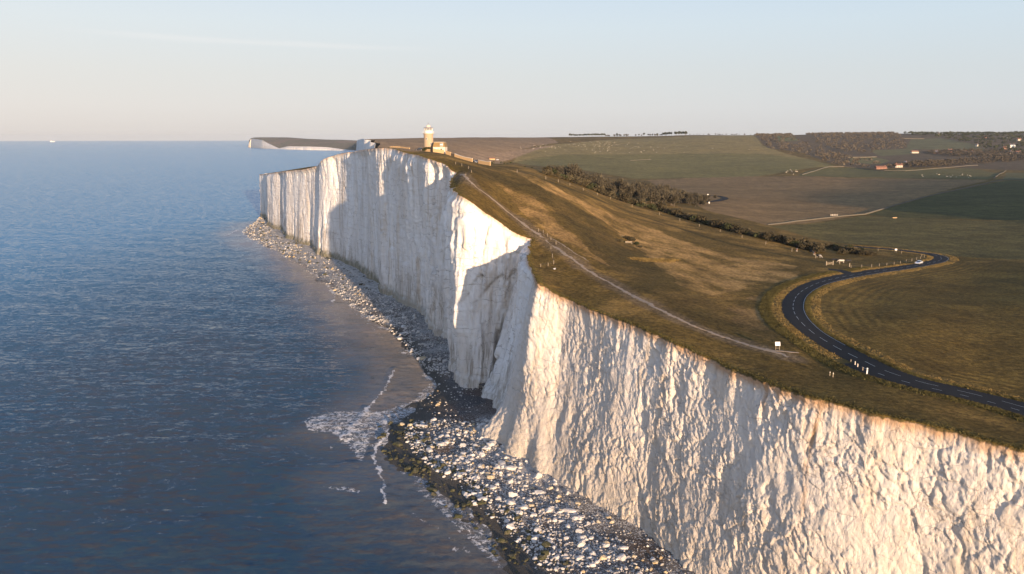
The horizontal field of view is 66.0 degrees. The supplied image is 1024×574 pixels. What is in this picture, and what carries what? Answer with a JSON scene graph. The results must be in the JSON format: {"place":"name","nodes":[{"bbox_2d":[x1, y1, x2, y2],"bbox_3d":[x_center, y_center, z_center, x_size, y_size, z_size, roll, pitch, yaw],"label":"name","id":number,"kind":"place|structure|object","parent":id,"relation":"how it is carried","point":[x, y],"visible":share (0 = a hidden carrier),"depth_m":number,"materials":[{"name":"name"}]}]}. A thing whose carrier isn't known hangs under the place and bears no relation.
{"place":"outdoors","nodes":[
{"label":"outdoors","id":0,"kind":"place"},
{"bbox_2d":[0,141,508,573],"bbox_3d":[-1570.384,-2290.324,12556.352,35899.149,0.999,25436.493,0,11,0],"label":"sea","id":1,"kind":"structure","parent":0,"point":[194,379],"depth_m":270.73,"materials":[{"name":"liquid"}]},
{"bbox_2d":[248,139,355,150],"bbox_3d":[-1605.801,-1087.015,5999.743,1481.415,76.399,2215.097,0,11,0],"label":"cliff headland","id":2,"kind":"structure","parent":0,"point":[255,143],"depth_m":5921.54,"materials":[{"name":"white stone"}]},
{"bbox_2d":[249,137,379,149],"bbox_3d":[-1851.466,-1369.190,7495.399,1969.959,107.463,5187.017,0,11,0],"label":"distant headland","id":3,"kind":"structure","parent":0,"point":[279,142],"depth_m":6150.86,"materials":[{"name":"plant"}]},
{"bbox_2d":[265,139,375,173],"bbox_3d":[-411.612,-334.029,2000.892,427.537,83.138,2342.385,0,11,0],"label":"cliff","id":4,"kind":"structure","parent":0,"point":[363,144],"depth_m":1672.23,"materials":[{"name":"white stone"}]},
{"bbox_2d":[242,217,695,573],"bbox_3d":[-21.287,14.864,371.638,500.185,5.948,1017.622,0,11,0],"label":"beach","id":5,"kind":"structure","parent":0,"point":[637,536],"depth_m":203.44,"materials":[{"name":"grey stone"}]},
{"bbox_2d":[394,441,402,446],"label":"boulder","id":6,"kind":"object","parent":5,"relation":"on","point":[398,443],"visible":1,"depth_m":220.35,"materials":[{"name":"stone"}]},
{"bbox_2d":[426,486,437,491],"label":"boulder","id":7,"kind":"object","parent":5,"relation":"on","point":[432,489],"visible":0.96,"depth_m":193.04,"materials":[{"name":"stone"}]},
{"bbox_2d":[454,513,462,517],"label":"boulder","id":8,"kind":"object","parent":5,"relation":"on","point":[456,515],"visible":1,"depth_m":179.34,"materials":[{"name":"stone"}]},
{"bbox_2d":[477,497,487,500],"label":"boulder","id":9,"kind":"object","parent":5,"relation":"on","point":[483,498],"visible":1,"depth_m":185.26,"materials":[{"name":"stone"}]},
{"bbox_2d":[486,442,494,446],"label":"boulder","id":10,"kind":"object","parent":5,"relation":"on","point":[490,444],"visible":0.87,"depth_m":214.49,"materials":[{"name":"stone"}]},
{"bbox_2d":[486,475,494,478],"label":"boulder","id":11,"kind":"object","parent":5,"relation":"on","point":[490,476],"visible":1,"depth_m":195.97,"materials":[{"name":"stone"}]},
{"bbox_2d":[496,538,505,542],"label":"boulder","id":12,"kind":"object","parent":5,"relation":"on","point":[500,540],"visible":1,"depth_m":168.19,"materials":[{"name":"stone"}]},
{"bbox_2d":[506,523,514,529],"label":"boulder","id":13,"kind":"object","parent":5,"relation":"on","point":[509,526],"visible":1,"depth_m":172.35,"materials":[{"name":"stone"}]},
{"bbox_2d":[505,465,516,469],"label":"boulder","id":14,"kind":"object","parent":5,"relation":"on","point":[509,467],"visible":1,"depth_m":199.35,"materials":[{"name":"stone"}]},
{"bbox_2d":[506,500,515,505],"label":"boulder","id":15,"kind":"object","parent":5,"relation":"on","point":[510,502],"visible":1,"depth_m":182.37,"materials":[{"name":"stone"}]},
{"bbox_2d":[508,492,517,497],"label":"boulder","id":16,"kind":"object","parent":5,"relation":"on","point":[511,494],"visible":1,"depth_m":186.07,"materials":[{"name":"stone"}]},
{"bbox_2d":[520,504,528,509],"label":"boulder","id":17,"kind":"object","parent":5,"relation":"on","point":[524,507],"visible":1,"depth_m":179.85,"materials":[{"name":"stone"}]},
{"bbox_2d":[533,527,541,533],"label":"boulder","id":18,"kind":"object","parent":5,"relation":"on","point":[536,529],"visible":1,"depth_m":170.40,"materials":[{"name":"stone"}]},
{"bbox_2d":[534,472,542,478],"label":"boulder","id":19,"kind":"object","parent":5,"relation":"on","point":[538,475],"visible":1,"depth_m":193.98,"materials":[{"name":"stone"}]},
{"bbox_2d":[534,490,542,494],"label":"boulder","id":20,"kind":"object","parent":5,"relation":"on","point":[536,492],"visible":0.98,"depth_m":186.49,"materials":[{"name":"stone"}]},
{"bbox_2d":[538,554,546,560],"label":"boulder","id":21,"kind":"object","parent":5,"relation":"on","point":[541,557],"visible":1,"depth_m":159.46,"materials":[{"name":"stone"}]},
{"bbox_2d":[540,549,548,554],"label":"boulder","id":22,"kind":"object","parent":5,"relation":"on","point":[544,551],"visible":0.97,"depth_m":160.85,"materials":[{"name":"stone"}]},
{"bbox_2d":[541,541,550,547],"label":"boulder","id":23,"kind":"object","parent":5,"relation":"on","point":[545,544],"visible":1,"depth_m":164.31,"materials":[{"name":"stone"}]},
{"bbox_2d":[545,507,552,512],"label":"boulder","id":24,"kind":"object","parent":5,"relation":"on","point":[548,509],"visible":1,"depth_m":177.95,"materials":[{"name":"stone"}]},
{"bbox_2d":[564,508,576,513],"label":"boulder","id":25,"kind":"object","parent":5,"relation":"on","point":[569,510],"visible":1,"depth_m":176.91,"materials":[{"name":"stone"}]},
{"bbox_2d":[577,540,585,547],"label":"boulder","id":26,"kind":"object","parent":5,"relation":"on","point":[581,543],"visible":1,"depth_m":162.99,"materials":[{"name":"stone"}]},
{"bbox_2d":[599,555,606,560],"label":"boulder","id":27,"kind":"object","parent":5,"relation":"on","point":[602,557],"visible":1,"depth_m":157.56,"materials":[{"name":"stone"}]},
{"bbox_2d":[602,543,610,547],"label":"boulder","id":28,"kind":"object","parent":5,"relation":"on","point":[605,545],"visible":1,"depth_m":162.30,"materials":[{"name":"stone"}]},
{"bbox_2d":[617,553,626,560],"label":"boulder","id":29,"kind":"object","parent":5,"relation":"on","point":[622,557],"visible":1,"depth_m":157.41,"materials":[{"name":"stone"}]},
{"bbox_2d":[0,0,1023,140],"label":"sky","id":30,"kind":"structure","parent":0,"point":[71,70],"materials":[{"name":"blue"}]},
{"bbox_2d":[460,174,798,356],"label":"path","id":31,"kind":"structure","parent":0,"point":[624,291],"depth_m":204.40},
{"bbox_2d":[259,148,1023,573],"bbox_3d":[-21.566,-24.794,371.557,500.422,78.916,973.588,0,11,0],"label":"cliff","id":32,"kind":"structure","parent":0,"point":[691,460],"depth_m":166.29,"materials":[{"name":"white stone"}]},
{"bbox_2d":[260,147,1023,450],"bbox_3d":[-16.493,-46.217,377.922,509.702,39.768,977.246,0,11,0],"label":"turf edge","id":33,"kind":"object","parent":32,"relation":"on","point":[543,250],"visible":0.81,"depth_m":180.73,"materials":[{"name":"plant"}]},
{"bbox_2d":[627,257,681,262],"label":"rough grass","id":34,"kind":"structure","parent":0,"point":[644,259],"depth_m":273.95,"materials":[{"name":"brown plant"}]},
{"bbox_2d":[312,134,1023,449],"bbox_3d":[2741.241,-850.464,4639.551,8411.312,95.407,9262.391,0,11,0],"label":"ground","id":35,"kind":"structure","parent":0,"point":[961,319],"depth_m":329.48,"materials":[{"name":"plant"}]},
{"bbox_2d":[423,125,433,147],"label":"lighthouse","id":36,"kind":"object","parent":35,"relation":"on","point":[428,133],"visible":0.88,"depth_m":418.53,"materials":[{"name":"paint"}]},
{"bbox_2d":[433,148,443,153],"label":"garden wall","id":37,"kind":"structure","parent":35,"relation":"on","point":[438,151],"depth_m":409.50,"materials":[{"name":"beige stone"}]},
{"bbox_2d":[433,142,447,153],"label":"house","id":38,"kind":"structure","parent":35,"relation":"on","point":[440,145],"depth_m":414.62,"materials":[{"name":"white paint"}]},
{"bbox_2d":[454,153,472,161],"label":"garden wall","id":39,"kind":"structure","parent":35,"relation":"on","point":[463,157],"depth_m":402.34,"materials":[{"name":"beige stone"}]},
{"bbox_2d":[478,160,490,165],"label":"garden wall","id":40,"kind":"structure","parent":35,"relation":"on","point":[484,162],"depth_m":391.80,"materials":[{"name":"beige stone"}]},
{"bbox_2d":[542,167,552,171],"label":"bush","id":41,"kind":"object","parent":35,"relation":"on","point":[547,168],"visible":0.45,"depth_m":414.37,"materials":[{"name":"green plant"}]},
{"bbox_2d":[553,165,563,173],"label":"tree","id":42,"kind":"object","parent":35,"relation":"on","point":[559,169],"visible":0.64,"depth_m":500.23,"materials":[{"name":"brown plant"}]},
{"bbox_2d":[566,162,578,175],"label":"tree","id":43,"kind":"object","parent":35,"relation":"on","point":[572,169],"visible":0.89,"depth_m":506.34,"materials":[{"name":"brown plant"}]},
{"bbox_2d":[576,166,585,178],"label":"tree","id":44,"kind":"object","parent":35,"relation":"on","point":[580,173],"visible":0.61,"depth_m":511.86,"materials":[{"name":"brown plant"}]},
{"bbox_2d":[593,173,605,183],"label":"tree","id":45,"kind":"object","parent":35,"relation":"on","point":[601,178],"visible":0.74,"depth_m":515.15,"materials":[{"name":"brown plant"}]},
{"bbox_2d":[594,185,605,191],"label":"bush","id":46,"kind":"object","parent":35,"relation":"on","point":[600,187],"visible":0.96,"depth_m":467.86,"materials":[{"name":"brown plant"}]},
{"bbox_2d":[595,179,607,187],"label":"tree","id":47,"kind":"object","parent":35,"relation":"on","point":[600,183],"visible":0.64,"depth_m":512.52,"materials":[{"name":"brown plant"}]},
{"bbox_2d":[604,190,615,196],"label":"bush","id":48,"kind":"object","parent":35,"relation":"on","point":[610,193],"visible":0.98,"depth_m":464.18,"materials":[{"name":"brown plant"}]},
{"bbox_2d":[607,184,617,192],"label":"tree","id":49,"kind":"object","parent":35,"relation":"on","point":[612,188],"visible":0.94,"depth_m":536.02,"materials":[{"name":"brown plant"}]},
{"bbox_2d":[611,180,620,192],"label":"tree","id":50,"kind":"object","parent":35,"relation":"on","point":[616,183],"visible":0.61,"depth_m":546.62,"materials":[{"name":"brown plant"}]},
{"bbox_2d":[619,180,628,193],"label":"tree","id":51,"kind":"object","parent":35,"relation":"on","point":[623,186],"visible":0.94,"depth_m":537.14,"materials":[{"name":"brown plant"}]},
{"bbox_2d":[618,192,629,200],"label":"bush","id":52,"kind":"object","parent":35,"relation":"on","point":[625,196],"visible":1,"depth_m":465.32,"materials":[{"name":"brown plant"}]},
{"bbox_2d":[620,197,638,202],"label":"bush","id":53,"kind":"object","parent":35,"relation":"on","point":[631,200],"visible":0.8,"depth_m":467.20,"materials":[{"name":"green plant"}]},
{"bbox_2d":[628,186,634,196],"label":"tree","id":54,"kind":"object","parent":35,"relation":"on","point":[631,192],"visible":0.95,"depth_m":535.98,"materials":[{"name":"brown plant"}]},
{"bbox_2d":[627,236,635,240],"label":"bush","id":55,"kind":"object","parent":35,"relation":"on","point":[631,238],"visible":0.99,"depth_m":309.88,"materials":[{"name":"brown plant"}]},
{"bbox_2d":[633,188,640,198],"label":"tree","id":56,"kind":"object","parent":35,"relation":"on","point":[637,192],"visible":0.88,"depth_m":541.75,"materials":[{"name":"brown plant"}]},
{"bbox_2d":[636,199,645,205],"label":"bush","id":57,"kind":"object","parent":35,"relation":"on","point":[642,201],"visible":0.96,"depth_m":466.07,"materials":[{"name":"brown plant"}]},
{"bbox_2d":[635,203,646,206],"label":"bush","id":58,"kind":"object","parent":35,"relation":"on","point":[640,204],"visible":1,"depth_m":464.34,"materials":[{"name":"green plant"}]},
{"bbox_2d":[640,190,649,199],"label":"tree","id":59,"kind":"object","parent":35,"relation":"on","point":[644,194],"visible":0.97,"depth_m":526.30,"materials":[{"name":"brown plant"}]},
{"bbox_2d":[644,203,656,208],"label":"bush","id":60,"kind":"object","parent":35,"relation":"on","point":[651,206],"visible":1,"depth_m":467.50,"materials":[{"name":"green plant"}]},
{"bbox_2d":[648,187,656,202],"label":"tree","id":61,"kind":"object","parent":35,"relation":"on","point":[651,190],"visible":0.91,"depth_m":536.91,"materials":[{"name":"brown plant"}]},
{"bbox_2d":[654,201,666,209],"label":"bush","id":62,"kind":"object","parent":35,"relation":"on","point":[662,205],"visible":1,"depth_m":468.02,"materials":[{"name":"green plant"}]},
{"bbox_2d":[657,189,670,202],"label":"tree","id":63,"kind":"object","parent":35,"relation":"on","point":[665,196],"visible":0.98,"depth_m":543.48,"materials":[{"name":"brown plant"}]},
{"bbox_2d":[669,192,678,204],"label":"tree","id":64,"kind":"object","parent":35,"relation":"on","point":[673,198],"visible":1,"depth_m":539.52,"materials":[{"name":"brown plant"}]},
{"bbox_2d":[671,208,682,214],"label":"bush","id":65,"kind":"object","parent":35,"relation":"on","point":[675,211],"visible":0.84,"depth_m":453.96,"materials":[{"name":"green plant"}]},
{"bbox_2d":[518,170,839,263],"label":"fence","id":66,"kind":"object","parent":35,"relation":"on","point":[671,216],"visible":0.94,"depth_m":385.75,"materials":[{"name":"brown wood"}]},
{"bbox_2d":[675,212,683,216],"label":"bush","id":67,"kind":"object","parent":35,"relation":"on","point":[679,214],"visible":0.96,"depth_m":449.78,"materials":[{"name":"green plant"}]},
{"bbox_2d":[678,194,684,201],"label":"tree","id":68,"kind":"object","parent":35,"relation":"on","point":[680,196],"visible":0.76,"depth_m":607.54,"materials":[{"name":"brown plant"}]},
{"bbox_2d":[677,190,685,201],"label":"tree","id":69,"kind":"object","parent":35,"relation":"on","point":[682,192],"visible":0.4,"depth_m":618.07,"materials":[{"name":"brown plant"}]},
{"bbox_2d":[686,197,693,203],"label":"tree","id":70,"kind":"object","parent":35,"relation":"on","point":[690,200],"visible":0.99,"depth_m":599.97,"materials":[{"name":"brown plant"}]},
{"bbox_2d":[684,214,700,219],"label":"bush","id":71,"kind":"object","parent":35,"relation":"on","point":[687,216],"visible":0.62,"depth_m":439.25,"materials":[{"name":"green plant"}]},
{"bbox_2d":[695,214,707,222],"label":"bush","id":72,"kind":"object","parent":35,"relation":"on","point":[701,218],"visible":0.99,"depth_m":431.30,"materials":[{"name":"green plant"}]},
{"bbox_2d":[711,219,727,226],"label":"bush","id":73,"kind":"object","parent":35,"relation":"on","point":[722,222],"visible":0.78,"depth_m":412.15,"materials":[{"name":"green plant"}]},
{"bbox_2d":[720,223,732,229],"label":"bush","id":74,"kind":"object","parent":35,"relation":"on","point":[725,226],"visible":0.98,"depth_m":406.21,"materials":[{"name":"green plant"}]},
{"bbox_2d":[726,223,740,229],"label":"bush","id":75,"kind":"object","parent":35,"relation":"on","point":[736,226],"visible":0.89,"depth_m":404.03,"materials":[{"name":"green plant"}]},
{"bbox_2d":[731,228,751,233],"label":"bush","id":76,"kind":"object","parent":35,"relation":"on","point":[740,231],"visible":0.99,"depth_m":396.35,"materials":[{"name":"green plant"}]},
{"bbox_2d":[753,232,762,237],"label":"bush","id":77,"kind":"object","parent":35,"relation":"on","point":[756,235],"visible":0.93,"depth_m":387.25,"materials":[{"name":"green plant"}]},
{"bbox_2d":[763,233,771,239],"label":"bush","id":78,"kind":"object","parent":35,"relation":"on","point":[767,237],"visible":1,"depth_m":381.76,"materials":[{"name":"green plant"}]},
{"bbox_2d":[762,231,774,238],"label":"bush","id":79,"kind":"object","parent":35,"relation":"on","point":[771,233],"visible":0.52,"depth_m":386.79,"materials":[{"name":"green plant"}]},
{"bbox_2d":[775,234,787,241],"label":"bush","id":80,"kind":"object","parent":35,"relation":"on","point":[779,238],"visible":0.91,"depth_m":378.13,"materials":[{"name":"green plant"}]},
{"bbox_2d":[784,236,796,245],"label":"bush","id":81,"kind":"object","parent":35,"relation":"on","point":[790,239],"visible":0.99,"depth_m":371.46,"materials":[{"name":"green plant"}]},
{"bbox_2d":[788,240,800,246],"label":"bush","id":82,"kind":"object","parent":35,"relation":"on","point":[793,241],"visible":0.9,"depth_m":370.50,"materials":[{"name":"green plant"}]},
{"bbox_2d":[795,243,807,248],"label":"bush","id":83,"kind":"object","parent":35,"relation":"on","point":[803,246],"visible":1,"depth_m":364.12,"materials":[{"name":"green plant"}]},
{"bbox_2d":[797,237,810,243],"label":"bush","id":84,"kind":"object","parent":35,"relation":"on","point":[802,240],"visible":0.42,"depth_m":370.96,"materials":[{"name":"green plant"}]},
{"bbox_2d":[798,242,812,249],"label":"bush","id":85,"kind":"object","parent":35,"relation":"on","point":[809,245],"visible":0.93,"depth_m":363.22,"materials":[{"name":"green plant"}]},
{"bbox_2d":[768,214,865,224],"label":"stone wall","id":86,"kind":"structure","parent":35,"relation":"on","point":[814,219],"depth_m":542.08,"materials":[{"name":"grey stone"}]},
{"bbox_2d":[812,247,821,252],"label":"bush","id":87,"kind":"object","parent":35,"relation":"on","point":[816,249],"visible":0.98,"depth_m":356.31,"materials":[{"name":"green plant"}]},
{"bbox_2d":[811,242,824,247],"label":"bush","id":88,"kind":"object","parent":35,"relation":"on","point":[818,243],"visible":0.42,"depth_m":363.28,"materials":[{"name":"green plant"}]},
{"bbox_2d":[811,245,825,251],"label":"bush","id":89,"kind":"object","parent":35,"relation":"on","point":[823,248],"visible":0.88,"depth_m":357.05,"materials":[{"name":"green plant"}]},
{"bbox_2d":[823,242,832,248],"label":"bush","id":90,"kind":"object","parent":35,"relation":"on","point":[828,245],"visible":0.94,"depth_m":379.90,"materials":[{"name":"green plant"}]},
{"bbox_2d":[754,131,906,166],"bbox_3d":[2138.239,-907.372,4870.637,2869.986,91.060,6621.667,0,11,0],"label":"woodland","id":91,"kind":"object","parent":35,"relation":"on","point":[833,134],"visible":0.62,"depth_m":2639.79,"materials":[{"name":"plant"}]},
{"bbox_2d":[831,245,846,250],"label":"bush","id":92,"kind":"object","parent":35,"relation":"on","point":[837,247],"visible":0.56,"depth_m":371.90,"materials":[{"name":"green plant"}]},
{"bbox_2d":[837,248,849,253],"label":"bush","id":93,"kind":"object","parent":35,"relation":"on","point":[842,250],"visible":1,"depth_m":358.77,"materials":[{"name":"green plant"}]},
{"bbox_2d":[849,246,861,253],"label":"bush","id":94,"kind":"object","parent":35,"relation":"on","point":[855,250],"visible":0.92,"depth_m":359.52,"materials":[{"name":"green plant"}]},
{"bbox_2d":[859,250,871,254],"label":"bush","id":95,"kind":"object","parent":35,"relation":"on","point":[865,252],"visible":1,"depth_m":354.13,"materials":[{"name":"green plant"}]},
{"bbox_2d":[874,166,886,168],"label":"house","id":96,"kind":"structure","parent":35,"relation":"on","point":[880,167],"depth_m":1574.27,"materials":[{"name":"red brick"}]},
{"bbox_2d":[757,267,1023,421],"bbox_3d":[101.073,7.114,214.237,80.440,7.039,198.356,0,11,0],"label":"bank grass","id":97,"kind":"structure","parent":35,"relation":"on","point":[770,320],"depth_m":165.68,"materials":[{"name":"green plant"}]},
{"bbox_2d":[770,245,1022,401],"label":"verge grass","id":98,"kind":"structure","parent":35,"relation":"on","point":[781,295],"depth_m":226.75,"materials":[{"name":"plant"}]},
{"bbox_2d":[855,165,976,170],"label":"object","id":99,"kind":"structure","parent":35,"relation":"on","point":[913,170],"depth_m":1548.81,"materials":[{"name":"plant"}]},
{"bbox_2d":[865,180,1000,213],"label":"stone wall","id":100,"kind":"structure","parent":35,"relation":"on","point":[926,196],"depth_m":760.82,"materials":[{"name":"grey stone"}]},
{"bbox_2d":[886,148,1023,166],"bbox_3d":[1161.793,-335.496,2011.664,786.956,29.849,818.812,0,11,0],"label":"woodland","id":101,"kind":"object","parent":35,"relation":"on","point":[1003,156],"visible":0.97,"depth_m":1989.68,"materials":[{"name":"green plant"}]},
{"bbox_2d":[903,131,1023,150],"bbox_3d":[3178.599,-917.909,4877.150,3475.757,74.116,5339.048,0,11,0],"label":"woodland","id":102,"kind":"object","parent":35,"relation":"on","point":[988,144],"visible":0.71,"depth_m":2993.28,"materials":[{"name":"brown plant"}]},
{"bbox_2d":[681,195,728,202],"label":"road","id":103,"kind":"structure","parent":0,"point":[723,198],"depth_m":714.94,"materials":[{"name":"grey asphalt"}]},
{"bbox_2d":[782,245,1023,415],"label":"road","id":104,"kind":"structure","parent":0,"point":[818,336],"depth_m":167.96,"materials":[{"name":"grey asphalt"}]},
{"bbox_2d":[793,248,1018,409],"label":"road marking","id":105,"kind":"object","parent":104,"relation":"on","point":[852,355],"visible":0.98,"depth_m":186.11,"materials":[{"name":"paint"}]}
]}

